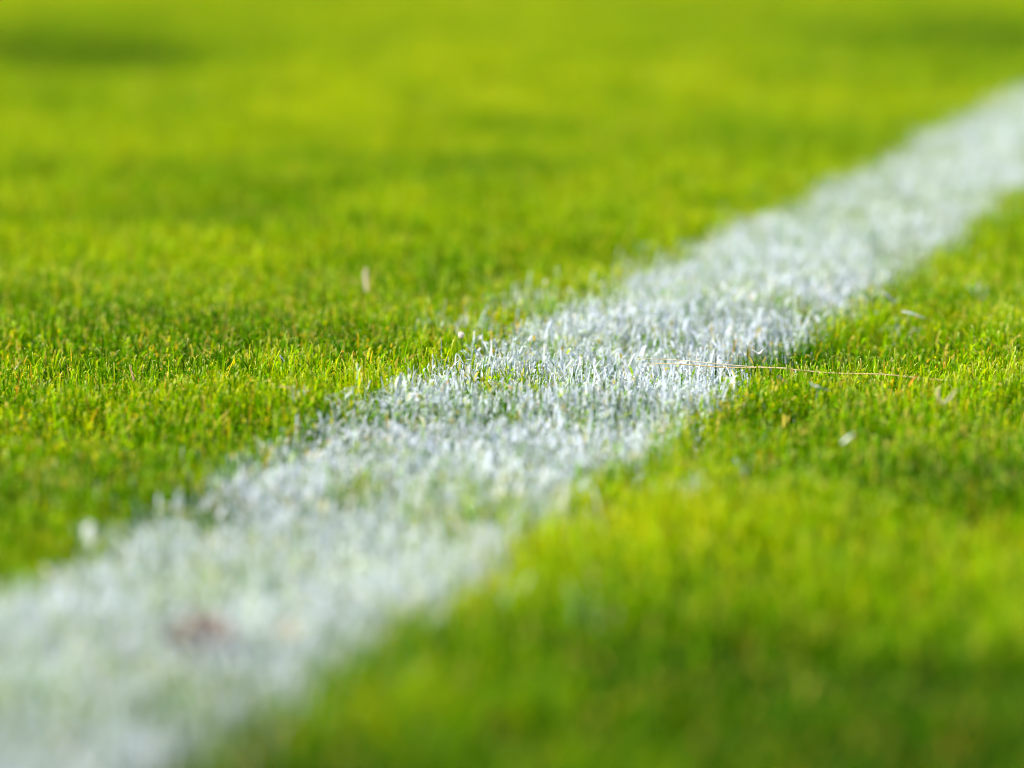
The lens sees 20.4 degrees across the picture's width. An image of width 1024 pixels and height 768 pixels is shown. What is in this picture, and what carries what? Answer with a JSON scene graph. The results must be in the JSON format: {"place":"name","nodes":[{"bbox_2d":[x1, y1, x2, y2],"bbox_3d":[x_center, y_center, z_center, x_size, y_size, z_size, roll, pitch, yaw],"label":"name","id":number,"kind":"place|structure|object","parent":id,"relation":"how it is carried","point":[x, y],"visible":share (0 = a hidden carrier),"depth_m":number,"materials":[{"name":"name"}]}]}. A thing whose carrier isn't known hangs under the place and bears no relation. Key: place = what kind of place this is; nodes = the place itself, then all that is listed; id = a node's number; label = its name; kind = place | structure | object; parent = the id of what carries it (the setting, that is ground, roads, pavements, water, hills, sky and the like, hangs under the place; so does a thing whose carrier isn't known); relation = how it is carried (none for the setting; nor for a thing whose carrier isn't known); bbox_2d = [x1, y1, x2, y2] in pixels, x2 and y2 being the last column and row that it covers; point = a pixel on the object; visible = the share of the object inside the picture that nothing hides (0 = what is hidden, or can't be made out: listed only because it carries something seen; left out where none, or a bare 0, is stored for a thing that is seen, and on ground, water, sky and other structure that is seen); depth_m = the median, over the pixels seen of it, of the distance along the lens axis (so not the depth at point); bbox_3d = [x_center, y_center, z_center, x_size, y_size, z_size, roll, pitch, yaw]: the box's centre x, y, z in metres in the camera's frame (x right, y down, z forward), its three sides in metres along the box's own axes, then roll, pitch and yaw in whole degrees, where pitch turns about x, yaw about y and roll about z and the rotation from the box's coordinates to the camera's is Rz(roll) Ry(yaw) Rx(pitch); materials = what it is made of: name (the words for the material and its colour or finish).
{"place":"outdoors","nodes":[
{"label":"outdoors","id":0,"kind":"place"},
{"bbox_2d":[0,0,1023,767],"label":"ground","id":1,"kind":"structure","parent":0,"point":[770,652],"depth_m":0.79,"materials":[{"name":"green plant"}]},
{"bbox_2d":[83,523,96,548],"bbox_3d":[-0.123,0.044,0.831,0.004,0.008,0.002,0,10,0],"label":"painted leaf","id":2,"kind":"object","parent":1,"relation":"on","point":[90,528],"visible":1,"depth_m":0.83,"materials":[{"name":"white plant"}]},
{"bbox_2d":[363,268,368,291],"bbox_3d":[-0.066,-0.047,1.293,0.002,0.011,0.002,0,10,0],"label":"dry leaf","id":3,"kind":"object","parent":1,"relation":"on","point":[366,277],"visible":0.98,"depth_m":1.29,"materials":[{"name":"beige plant"}]},
{"bbox_2d":[458,331,464,368],"bbox_3d":[-0.020,-0.010,1.134,0.003,0.021,0.003,0,10,0],"label":"seed head","id":4,"kind":"object","parent":1,"relation":"on","point":[461,334],"visible":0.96,"depth_m":1.13},
{"bbox_2d":[0,84,1023,767],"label":"painted grass","id":5,"kind":"structure","parent":1,"relation":"on","point":[58,614],"depth_m":0.93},
{"bbox_2d":[162,612,232,653],"bbox_3d":[-0.081,0.065,0.735,0.019,0.009,0.014,0,11,2],"label":"dead leaf","id":6,"kind":"object","parent":5,"relation":"on","point":[202,625],"visible":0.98,"depth_m":0.74,"materials":[{"name":"grey plant"}]},
{"bbox_2d":[273,620,302,638],"bbox_3d":[-0.059,0.066,0.754,0.008,0.003,0.006,7,36,7],"label":"dead leaf","id":7,"kind":"object","parent":5,"relation":"on","point":[288,626],"visible":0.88,"depth_m":0.76,"materials":[{"name":"beige plant"}]},
{"bbox_2d":[637,358,965,380],"bbox_3d":[0.110,-0.006,1.086,0.127,0.003,0.004,3,11,14],"label":"dry stalk","id":8,"kind":"object","parent":5,"relation":"on","point":[765,367],"visible":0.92,"depth_m":1.09,"materials":[{"name":"plant"}]},
{"bbox_2d":[883,292,894,303],"bbox_3d":[0.164,-0.037,1.233,0.006,0.006,0.002,0,10,0],"label":"leaf clipping","id":9,"kind":"object","parent":1,"relation":"on","point":[888,296],"visible":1,"depth_m":1.23},
{"bbox_2d":[902,311,925,318],"bbox_3d":[0.170,-0.029,1.201,0.010,0.004,0.002,0,10,0],"label":"leaf clipping","id":10,"kind":"object","parent":1,"relation":"on","point":[913,314],"visible":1,"depth_m":1.20},
{"bbox_2d":[937,389,956,403],"bbox_3d":[0.151,0.004,0.990,0.007,0.005,0.001,0,10,0],"label":"leaf clipping","id":11,"kind":"object","parent":1,"relation":"on","point":[947,400],"visible":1,"depth_m":0.99}
]}

